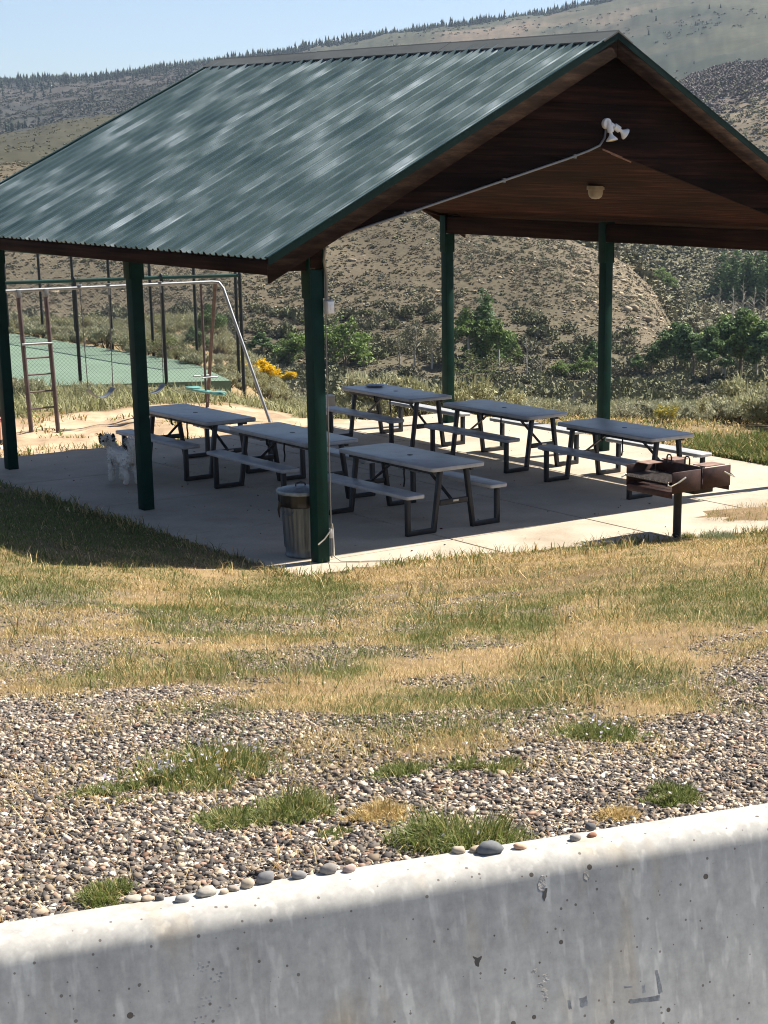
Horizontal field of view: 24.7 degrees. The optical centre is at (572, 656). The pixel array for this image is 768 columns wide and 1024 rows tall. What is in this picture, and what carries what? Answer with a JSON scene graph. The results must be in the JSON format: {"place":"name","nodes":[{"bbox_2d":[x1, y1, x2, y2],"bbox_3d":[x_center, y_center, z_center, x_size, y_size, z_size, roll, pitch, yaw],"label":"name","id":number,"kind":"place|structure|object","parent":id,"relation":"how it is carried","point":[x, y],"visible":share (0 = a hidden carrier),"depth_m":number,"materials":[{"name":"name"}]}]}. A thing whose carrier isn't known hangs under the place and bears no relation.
{"place":"outdoors","nodes":[
{"label":"outdoors","id":0,"kind":"place"},
{"bbox_2d":[0,0,589,77],"label":"sky","id":1,"kind":"structure","parent":0,"point":[54,37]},
{"bbox_2d":[0,0,767,920],"bbox_3d":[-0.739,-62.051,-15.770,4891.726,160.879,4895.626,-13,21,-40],"label":"ground","id":2,"kind":"structure","parent":0,"point":[702,48],"depth_m":28.64,"materials":[{"name":"soil"}]},
{"bbox_2d":[12,377,48,396],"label":"sagebrush","id":3,"kind":"object","parent":2,"relation":"on","point":[36,384],"visible":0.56,"depth_m":32.31,"materials":[{"name":"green plant"}]},
{"bbox_2d":[24,321,57,338],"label":"sagebrush","id":4,"kind":"object","parent":2,"relation":"on","point":[33,330],"visible":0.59,"depth_m":45.08,"materials":[{"name":"green plant"}]},
{"bbox_2d":[76,381,107,394],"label":"sagebrush","id":5,"kind":"object","parent":2,"relation":"on","point":[91,384],"visible":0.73,"depth_m":32.37,"materials":[{"name":"green plant"}]},
{"bbox_2d":[68,872,140,909],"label":"weed clump","id":6,"kind":"object","parent":2,"relation":"on","point":[102,894],"visible":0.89,"depth_m":4.06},
{"bbox_2d":[53,774,156,812],"bbox_3d":[-1.440,0.428,5.334,0.311,0.097,0.519,-5,16,-18],"label":"weed clump","id":7,"kind":"object","parent":2,"relation":"on","point":[97,789],"visible":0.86,"depth_m":5.40,"materials":[{"name":"green plant"}]},
{"bbox_2d":[91,324,119,348],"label":"sagebrush","id":8,"kind":"object","parent":2,"relation":"on","point":[94,335],"visible":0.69,"depth_m":43.12,"materials":[{"name":"green plant"}]},
{"bbox_2d":[110,330,128,351],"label":"sagebrush","id":9,"kind":"object","parent":2,"relation":"on","point":[122,341],"visible":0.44,"depth_m":42.01,"materials":[{"name":"green plant"}]},
{"bbox_2d":[9,333,230,392],"bbox_3d":[-13.350,-7.588,43.277,5.707,0.380,17.767,-6,17,-23],"label":"tennis court","id":10,"kind":"object","parent":2,"relation":"on","point":[103,363],"visible":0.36,"depth_m":38.68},
{"bbox_2d":[4,250,240,381],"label":"chain link fence","id":11,"kind":"object","parent":2,"relation":"on","point":[194,290],"visible":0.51,"depth_m":42.62,"materials":[{"name":"metal"}]},
{"bbox_2d":[5,273,245,398],"bbox_3d":[-9.871,-6.297,34.554,6.551,2.685,0.213,-4,16,-15],"label":"chain link fence","id":12,"kind":"object","parent":2,"relation":"on","point":[74,281],"visible":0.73,"depth_m":34.80,"materials":[{"name":"metal"}]},
{"bbox_2d":[6,280,271,432],"bbox_3d":[-8.428,-4.495,26.686,7.807,2.339,2.582,-13,21,-40],"label":"swing set","id":13,"kind":"object","parent":2,"relation":"on","point":[45,295],"visible":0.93,"depth_m":26.91,"materials":[{"name":"metal"}]},
{"bbox_2d":[78,283,114,397],"bbox_3d":[-7.482,-4.967,27.342,0.556,1.776,0.140,-13,21,-40],"label":"belt swing","id":14,"kind":"object","parent":13,"relation":"hanging from","point":[110,391],"visible":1,"depth_m":27.39,"materials":[{"name":"rubber"}]},
{"bbox_2d":[148,281,165,393],"bbox_3d":[-6.820,-5.119,27.916,0.578,1.776,0.140,-13,21,-40],"label":"belt swing","id":15,"kind":"object","parent":13,"relation":"hanging from","point":[159,388],"visible":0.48,"depth_m":28.12,"materials":[{"name":"rubber"}]},
{"bbox_2d":[185,284,225,401],"bbox_3d":[-6.072,-5.166,28.603,0.290,1.930,1.060,-13,21,-40],"label":"glider swing","id":16,"kind":"object","parent":13,"relation":"hanging from","point":[205,390],"visible":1,"depth_m":28.63,"materials":[{"name":"metal"}]},
{"bbox_2d":[142,759,188,786],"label":"weed clump","id":17,"kind":"object","parent":2,"relation":"on","point":[156,777],"visible":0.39,"depth_m":5.55,"materials":[{"name":"green plant"}]},
{"bbox_2d":[146,326,191,352],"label":"bushy tree","id":18,"kind":"object","parent":2,"relation":"on","point":[167,340],"visible":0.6,"depth_m":41.01,"materials":[{"name":"green plant"}]},
{"bbox_2d":[183,326,209,347],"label":"tree","id":19,"kind":"object","parent":2,"relation":"on","point":[193,337],"visible":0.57,"depth_m":41.75,"materials":[{"name":"green plant"}]},
{"bbox_2d":[180,352,214,365],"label":"sagebrush","id":20,"kind":"object","parent":2,"relation":"on","point":[189,359],"visible":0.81,"depth_m":39.46,"materials":[{"name":"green plant"}]},
{"bbox_2d":[113,728,295,794],"bbox_3d":[-1.215,0.334,5.720,0.599,0.203,0.812,-1,16,-5],"label":"weed clump","id":21,"kind":"object","parent":2,"relation":"on","point":[198,769],"visible":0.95,"depth_m":5.66,"materials":[{"name":"green plant"}]},
{"bbox_2d":[197,303,227,330],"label":"tree","id":22,"kind":"object","parent":2,"relation":"on","point":[209,316],"visible":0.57,"depth_m":46.01,"materials":[{"name":"green plant"}]},
{"bbox_2d":[172,800,260,835],"bbox_3d":[-0.990,0.453,4.860,0.373,0.108,0.355,-13,21,-40],"label":"weed clump","id":23,"kind":"object","parent":2,"relation":"on","point":[225,818],"visible":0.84,"depth_m":4.82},
{"bbox_2d":[201,361,236,372],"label":"sagebrush","id":24,"kind":"object","parent":2,"relation":"on","point":[216,369],"visible":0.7,"depth_m":38.95,"materials":[{"name":"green plant"}]},
{"bbox_2d":[206,334,235,353],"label":"sagebrush","id":25,"kind":"object","parent":2,"relation":"on","point":[221,341],"visible":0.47,"depth_m":43.64,"materials":[{"name":"green plant"}]},
{"bbox_2d":[245,331,280,354],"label":"tree","id":26,"kind":"object","parent":2,"relation":"on","point":[261,339],"visible":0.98,"depth_m":125.13,"materials":[{"name":"green plant"}]},
{"bbox_2d":[245,358,280,379],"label":"rabbitbrush","id":27,"kind":"object","parent":2,"relation":"on","point":[268,368],"visible":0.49,"depth_m":46.66,"materials":[{"name":"yellow plant"}]},
{"bbox_2d":[260,383,281,400],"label":"sagebrush","id":28,"kind":"object","parent":2,"relation":"on","point":[273,390],"visible":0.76,"depth_m":44.17,"materials":[{"name":"green plant"}]},
{"bbox_2d":[219,768,347,827],"bbox_3d":[-0.798,0.406,4.951,0.357,0.184,0.524,3,16,9],"label":"weed clump","id":29,"kind":"object","parent":2,"relation":"on","point":[285,807],"visible":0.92,"depth_m":4.89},
{"bbox_2d":[272,332,304,364],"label":"bushy tree","id":30,"kind":"object","parent":2,"relation":"on","point":[289,350],"visible":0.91,"depth_m":123.80,"materials":[{"name":"green plant"}]},
{"bbox_2d":[0,0,612,131],"bbox_3d":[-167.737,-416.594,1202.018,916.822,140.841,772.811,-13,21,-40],"label":"forest","id":31,"kind":"object","parent":2,"relation":"on","point":[33,78],"visible":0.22,"depth_m":1232.40,"materials":[{"name":"green plant"}]},
{"bbox_2d":[291,316,374,367],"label":"bushy tree","id":32,"kind":"object","parent":2,"relation":"on","point":[340,334],"visible":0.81,"depth_m":123.02,"materials":[{"name":"green plant"}]},
{"bbox_2d":[317,825,354,839],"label":"weed clump","id":33,"kind":"object","parent":2,"relation":"on","point":[331,830],"visible":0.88,"depth_m":4.61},
{"bbox_2d":[22,237,671,385],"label":"hillside rubble","id":34,"kind":"object","parent":2,"relation":"on","point":[634,307],"visible":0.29,"depth_m":148.26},
{"bbox_2d":[345,399,392,419],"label":"sagebrush","id":35,"kind":"object","parent":2,"relation":"on","point":[366,406],"visible":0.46,"depth_m":30.36,"materials":[{"name":"green plant"}]},
{"bbox_2d":[339,368,399,404],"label":"sagebrush","id":36,"kind":"object","parent":2,"relation":"on","point":[352,379],"visible":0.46,"depth_m":30.84,"materials":[{"name":"green plant"}]},
{"bbox_2d":[333,792,415,826],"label":"weed clump","id":37,"kind":"object","parent":2,"relation":"on","point":[377,813],"visible":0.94,"depth_m":4.78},
{"bbox_2d":[0,2,759,133],"bbox_3d":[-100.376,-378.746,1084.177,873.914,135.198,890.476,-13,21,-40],"label":"mountain brush","id":38,"kind":"object","parent":2,"relation":"on","point":[132,101],"visible":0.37,"depth_m":943.04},
{"bbox_2d":[0,441,767,921],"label":"lawn grass","id":39,"kind":"structure","parent":2,"relation":"on","point":[554,691],"depth_m":10.79,"materials":[{"name":"plant"}]},
{"bbox_2d":[0,414,767,574],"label":"concrete slab","id":40,"kind":"structure","parent":2,"relation":"on","point":[371,528],"depth_m":21.30,"materials":[{"name":"concrete"}]},
{"bbox_2d":[98,432,136,484],"bbox_3d":[-5.756,-2.538,22.140,0.342,0.650,0.749,-14,22,-43],"label":"dog","id":41,"kind":"object","parent":40,"relation":"on","point":[124,459],"visible":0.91,"depth_m":22.10},
{"bbox_2d":[116,403,272,480],"bbox_3d":[-5.040,-2.903,23.272,1.445,0.750,1.830,-13,21,-41],"label":"picnic table","id":42,"kind":"object","parent":40,"relation":"on","point":[208,419],"visible":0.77,"depth_m":22.93,"materials":[{"name":"silver metal"}]},
{"bbox_2d":[206,422,375,498],"bbox_3d":[-3.479,-2.422,21.626,1.445,0.750,1.830,-13,20,-40],"label":"picnic table","id":43,"kind":"object","parent":40,"relation":"on","point":[284,434],"visible":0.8,"depth_m":21.49,"materials":[{"name":"silver metal"}]},
{"bbox_2d":[276,481,310,558],"bbox_3d":[-2.827,-1.441,18.092,0.510,0.784,0.510,-13,21,-40],"label":"trash can","id":44,"kind":"object","parent":40,"relation":"on","point":[294,503],"visible":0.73,"depth_m":17.93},
{"bbox_2d":[318,523,397,561],"bbox_3d":[-2.205,-1.176,17.868,0.829,0.403,0.098,-2,16,-9],"label":"power cord","id":45,"kind":"object","parent":40,"relation":"on","point":[346,560],"visible":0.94,"depth_m":17.89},
{"bbox_2d":[0,30,767,562],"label":"picnic shelter","id":46,"kind":"object","parent":40,"relation":"on","point":[274,168],"visible":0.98,"depth_m":19.73,"materials":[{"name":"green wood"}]},
{"bbox_2d":[323,248,332,557],"bbox_3d":[-2.467,-2.540,17.482,0.035,3.160,0.035,-13,21,-40],"label":"downpipe conduit","id":47,"kind":"object","parent":46,"relation":"attached to","point":[331,534],"visible":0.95,"depth_m":17.53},
{"bbox_2d":[323,129,606,299],"bbox_3d":[-1.063,-4.662,18.094,3.755,1.712,0.121,-13,21,-40],"label":"conduit","id":48,"kind":"object","parent":46,"relation":"attached to","point":[503,180],"visible":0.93,"depth_m":17.85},
{"bbox_2d":[587,186,603,198],"bbox_3d":[0.288,-5.806,21.707,0.224,0.160,0.224,-13,21,-40],"label":"ceiling light","id":49,"kind":"object","parent":46,"relation":"attached to","point":[595,192],"visible":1,"depth_m":21.63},
{"bbox_2d":[602,118,628,141],"bbox_3d":[0.485,-5.781,19.052,0.305,0.251,0.175,-13,21,-40],"label":"floodlight","id":50,"kind":"object","parent":46,"relation":"attached to","point":[609,125],"visible":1,"depth_m":18.99,"materials":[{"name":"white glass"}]},
{"bbox_2d":[326,384,469,446],"bbox_3d":[-2.620,-3.570,25.766,1.445,0.750,1.830,-12,20,-39],"label":"picnic table","id":51,"kind":"object","parent":40,"relation":"on","point":[400,397],"visible":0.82,"depth_m":25.51,"materials":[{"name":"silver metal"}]},
{"bbox_2d":[328,443,506,536],"bbox_3d":[-1.874,-1.963,20.064,1.445,0.750,1.830,-13,21,-41],"label":"picnic table","id":52,"kind":"object","parent":40,"relation":"on","point":[437,467],"visible":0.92,"depth_m":19.77,"materials":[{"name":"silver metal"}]},
{"bbox_2d":[424,399,583,473],"bbox_3d":[-0.951,-3.094,24.144,1.445,0.750,1.830,-13,21,-41],"label":"picnic table","id":53,"kind":"object","parent":40,"relation":"on","point":[503,413],"visible":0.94,"depth_m":23.88,"materials":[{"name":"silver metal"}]},
{"bbox_2d":[538,418,711,499],"bbox_3d":[0.665,-2.584,22.399,1.445,0.750,1.830,-13,21,-40],"label":"picnic table","id":54,"kind":"object","parent":40,"relation":"on","point":[619,433],"visible":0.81,"depth_m":22.25,"materials":[{"name":"silver metal"}]},
{"bbox_2d":[621,454,734,537],"bbox_3d":[1.165,-1.629,19.252,1.053,1.223,0.833,-13,21,-40],"label":"barbecue grill","id":55,"kind":"object","parent":40,"relation":"on","point":[668,477],"visible":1,"depth_m":19.07,"materials":[{"name":"metal"}]},
{"bbox_2d":[695,507,767,520],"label":"dirt patch","id":56,"kind":"object","parent":40,"relation":"on","point":[760,516],"visible":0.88,"depth_m":20.58,"materials":[{"name":"soil"}]},
{"bbox_2d":[704,500,767,521],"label":"patch grass","id":57,"kind":"structure","parent":56,"relation":"on","point":[749,513],"depth_m":20.52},
{"bbox_2d":[0,161,767,421],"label":"hill brush","id":58,"kind":"object","parent":2,"relation":"on","point":[682,381],"visible":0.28,"depth_m":132.62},
{"bbox_2d":[0,57,767,334],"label":"slope brush","id":59,"kind":"object","parent":2,"relation":"on","point":[749,73],"visible":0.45,"depth_m":282.89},
{"bbox_2d":[345,373,432,415],"bbox_3d":[-3.104,-4.573,30.765,1.496,0.956,1.512,13,20,37],"label":"sagebrush","id":60,"kind":"object","parent":2,"relation":"on","point":[411,384],"visible":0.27,"depth_m":30.71,"materials":[{"name":"green plant"}]},
{"bbox_2d":[386,330,410,366],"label":"tree","id":61,"kind":"object","parent":2,"relation":"on","point":[399,345],"visible":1,"depth_m":122.25,"materials":[{"name":"green plant"}]},
{"bbox_2d":[361,756,441,781],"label":"weed clump","id":62,"kind":"object","parent":2,"relation":"on","point":[400,769],"visible":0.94,"depth_m":5.44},
{"bbox_2d":[403,327,427,367],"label":"tree","id":63,"kind":"object","parent":2,"relation":"on","point":[412,334],"visible":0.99,"depth_m":123.32,"materials":[{"name":"green plant"}]},
{"bbox_2d":[423,326,441,368],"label":"tree","id":64,"kind":"object","parent":2,"relation":"on","point":[431,340],"visible":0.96,"depth_m":123.39,"materials":[{"name":"green plant"}]},
{"bbox_2d":[375,801,539,855],"bbox_3d":[-0.289,0.441,4.475,0.460,0.180,0.508,-13,21,-40],"label":"weed clump","id":65,"kind":"object","parent":2,"relation":"on","point":[440,836],"visible":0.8,"depth_m":4.43,"materials":[{"name":"green plant"}]},
{"bbox_2d":[454,306,487,365],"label":"tree","id":66,"kind":"object","parent":2,"relation":"on","point":[467,329],"visible":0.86,"depth_m":124.45,"materials":[{"name":"green plant"}]},
{"bbox_2d":[426,375,528,416],"bbox_3d":[-1.812,-4.634,31.078,1.849,0.917,1.474,-7,17,-25],"label":"sagebrush","id":67,"kind":"object","parent":2,"relation":"on","point":[481,391],"visible":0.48,"depth_m":30.98,"materials":[{"name":"green plant"}]},
{"bbox_2d":[459,287,503,363],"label":"tree","id":68,"kind":"object","parent":2,"relation":"on","point":[482,313],"visible":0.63,"depth_m":125.16,"materials":[{"name":"green plant"}]},
{"bbox_2d":[454,347,516,380],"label":"bush","id":69,"kind":"object","parent":2,"relation":"on","point":[473,371],"visible":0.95,"depth_m":110.77,"materials":[{"name":"green plant"}]},
{"bbox_2d":[439,748,534,773],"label":"weed clump","id":70,"kind":"object","parent":2,"relation":"on","point":[491,768],"visible":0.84,"depth_m":5.51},
{"bbox_2d":[480,317,516,368],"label":"tree","id":71,"kind":"object","parent":2,"relation":"on","point":[498,335],"visible":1,"depth_m":123.80,"materials":[{"name":"green plant"}]},
{"bbox_2d":[502,338,522,370],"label":"tree","id":72,"kind":"object","parent":2,"relation":"on","point":[513,344],"visible":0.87,"depth_m":123.05,"materials":[{"name":"green plant"}]},
{"bbox_2d":[282,385,744,421],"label":"sagebrush cover","id":73,"kind":"object","parent":2,"relation":"on","point":[620,408],"visible":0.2,"depth_m":62.33,"materials":[{"name":"green plant"}]},
{"bbox_2d":[551,360,575,375],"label":"bush","id":74,"kind":"object","parent":2,"relation":"on","point":[560,365],"visible":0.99,"depth_m":120.78,"materials":[{"name":"green plant"}]},
{"bbox_2d":[571,356,597,374],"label":"bush","id":75,"kind":"object","parent":2,"relation":"on","point":[585,364],"visible":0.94,"depth_m":121.02,"materials":[{"name":"green plant"}]},
{"bbox_2d":[582,340,597,361],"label":"tree","id":76,"kind":"object","parent":2,"relation":"on","point":[592,349],"visible":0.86,"depth_m":122.28,"materials":[{"name":"green plant"}]},
{"bbox_2d":[544,713,661,744],"bbox_3d":[0.081,0.265,6.195,0.414,0.165,0.549,-8,18,-29],"label":"weed clump","id":77,"kind":"object","parent":2,"relation":"on","point":[600,728],"visible":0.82,"depth_m":6.12,"materials":[{"name":"green plant"}]},
{"bbox_2d":[588,800,642,823],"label":"weed clump","id":78,"kind":"object","parent":2,"relation":"on","point":[620,814],"visible":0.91,"depth_m":4.73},
{"bbox_2d":[643,344,662,372],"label":"tree","id":79,"kind":"object","parent":2,"relation":"on","point":[652,356],"visible":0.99,"depth_m":121.55,"materials":[{"name":"green plant"}]},
{"bbox_2d":[653,404,678,422],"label":"rabbitbrush","id":80,"kind":"object","parent":2,"relation":"on","point":[664,411],"visible":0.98,"depth_m":29.25,"materials":[{"name":"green plant"}]},
{"bbox_2d":[635,774,706,807],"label":"weed clump","id":81,"kind":"object","parent":2,"relation":"on","point":[684,794],"visible":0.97,"depth_m":4.92,"materials":[{"name":"green plant"}]},
{"bbox_2d":[655,321,693,370],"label":"tree","id":82,"kind":"object","parent":2,"relation":"on","point":[664,344],"visible":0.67,"depth_m":120.18,"materials":[{"name":"green plant"}]},
{"bbox_2d":[670,322,699,375],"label":"tree","id":83,"kind":"object","parent":2,"relation":"on","point":[685,331],"visible":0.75,"depth_m":118.73,"materials":[{"name":"green plant"}]},
{"bbox_2d":[692,325,734,384],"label":"tree","id":84,"kind":"object","parent":2,"relation":"on","point":[712,340],"visible":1,"depth_m":110.79,"materials":[{"name":"green plant"}]},
{"bbox_2d":[695,393,734,421],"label":"sagebrush","id":85,"kind":"object","parent":2,"relation":"on","point":[703,403],"visible":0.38,"depth_m":32.38,"materials":[{"name":"green plant"}]},
{"bbox_2d":[703,250,733,294],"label":"tree","id":86,"kind":"object","parent":2,"relation":"on","point":[714,289],"visible":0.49,"depth_m":223.86,"materials":[{"name":"green plant"}]},
{"bbox_2d":[697,526,739,539],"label":"weed clump","id":87,"kind":"object","parent":2,"relation":"on","point":[720,535],"visible":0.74,"depth_m":19.28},
{"bbox_2d":[698,313,743,377],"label":"tree","id":88,"kind":"object","parent":2,"relation":"on","point":[723,336],"visible":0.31,"depth_m":113.56,"materials":[{"name":"green plant"}]},
{"bbox_2d":[705,395,736,421],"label":"sagebrush","id":89,"kind":"object","parent":2,"relation":"on","point":[714,404],"visible":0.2,"depth_m":31.54,"materials":[{"name":"green plant"}]},
{"bbox_2d":[716,249,744,299],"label":"tree","id":90,"kind":"object","parent":2,"relation":"on","point":[729,285],"visible":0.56,"depth_m":219.62,"materials":[{"name":"green plant"}]},
{"bbox_2d":[702,395,763,424],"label":"sagebrush","id":91,"kind":"object","parent":2,"relation":"on","point":[730,411],"visible":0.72,"depth_m":29.70,"materials":[{"name":"green plant"}]},
{"bbox_2d":[717,307,753,376],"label":"tree","id":92,"kind":"object","parent":2,"relation":"on","point":[733,324],"visible":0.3,"depth_m":112.95,"materials":[{"name":"green plant"}]},
{"bbox_2d":[709,370,767,419],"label":"sagebrush","id":93,"kind":"object","parent":2,"relation":"on","point":[739,385],"visible":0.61,"depth_m":32.20,"materials":[{"name":"green plant"}]},
{"bbox_2d":[728,251,755,301],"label":"tree","id":94,"kind":"object","parent":2,"relation":"on","point":[746,268],"visible":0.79,"depth_m":213.91,"materials":[{"name":"green plant"}]},
{"bbox_2d":[725,310,762,373],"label":"tree","id":95,"kind":"object","parent":2,"relation":"on","point":[745,328],"visible":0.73,"depth_m":111.20,"materials":[{"name":"green plant"}]},
{"bbox_2d":[738,389,767,423],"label":"sagebrush","id":96,"kind":"object","parent":2,"relation":"on","point":[751,404],"visible":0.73,"depth_m":29.21,"materials":[{"name":"green plant"}]},
{"bbox_2d":[739,250,767,300],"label":"tree","id":97,"kind":"object","parent":2,"relation":"on","point":[762,265],"visible":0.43,"depth_m":212.61,"materials":[{"name":"green plant"}]},
{"bbox_2d":[743,319,767,363],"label":"tree","id":98,"kind":"object","parent":2,"relation":"on","point":[762,329],"visible":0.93,"depth_m":110.35,"materials":[{"name":"green plant"}]},
{"bbox_2d":[747,253,767,305],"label":"tree","id":99,"kind":"object","parent":2,"relation":"on","point":[763,281],"visible":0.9,"depth_m":207.20,"materials":[{"name":"green plant"}]},
{"bbox_2d":[756,384,767,413],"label":"sagebrush","id":100,"kind":"object","parent":2,"relation":"on","point":[763,400],"visible":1,"depth_m":28.72,"materials":[{"name":"green plant"}]},
{"bbox_2d":[0,589,767,922],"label":"gravel","id":101,"kind":"structure","parent":0,"point":[100,817],"depth_m":5.40,"materials":[{"name":"gravel"}]},
{"bbox_2d":[0,376,767,465],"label":"meadow grass","id":102,"kind":"structure","parent":0,"point":[750,447],"depth_m":30.11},
{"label":"road","id":103,"kind":"structure","parent":0,"visible":0},
{"bbox_2d":[0,803,767,1023],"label":"concrete barrier","id":104,"kind":"object","parent":103,"relation":"on","point":[664,921],"visible":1,"depth_m":3.47,"materials":[{"name":"concrete"}]},
{"bbox_2d":[196,885,216,897],"bbox_3d":[-0.705,0.450,3.335,0.039,0.018,0.032,-13,21,-40],"label":"pebble","id":105,"kind":"object","parent":104,"relation":"on","point":[207,891],"visible":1,"depth_m":3.33,"materials":[{"name":"stone"}]},
{"bbox_2d":[256,871,273,884],"bbox_3d":[-0.603,0.431,3.396,0.038,0.024,0.027,-13,21,-40],"label":"pebble","id":106,"kind":"object","parent":104,"relation":"on","point":[264,877],"visible":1,"depth_m":3.39,"materials":[{"name":"stone"}]},
{"bbox_2d":[319,862,336,874],"bbox_3d":[-0.486,0.421,3.445,0.033,0.020,0.028,-13,21,-40],"label":"pebble","id":107,"kind":"object","parent":104,"relation":"on","point":[329,868],"visible":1,"depth_m":3.44,"materials":[{"name":"stone"}]},
{"bbox_2d":[476,840,503,854],"bbox_3d":[-0.169,0.391,3.560,0.058,0.024,0.041,-5,17,-19],"label":"pebble","id":108,"kind":"object","parent":104,"relation":"on","point":[490,847],"visible":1,"depth_m":3.55,"materials":[{"name":"stone"}]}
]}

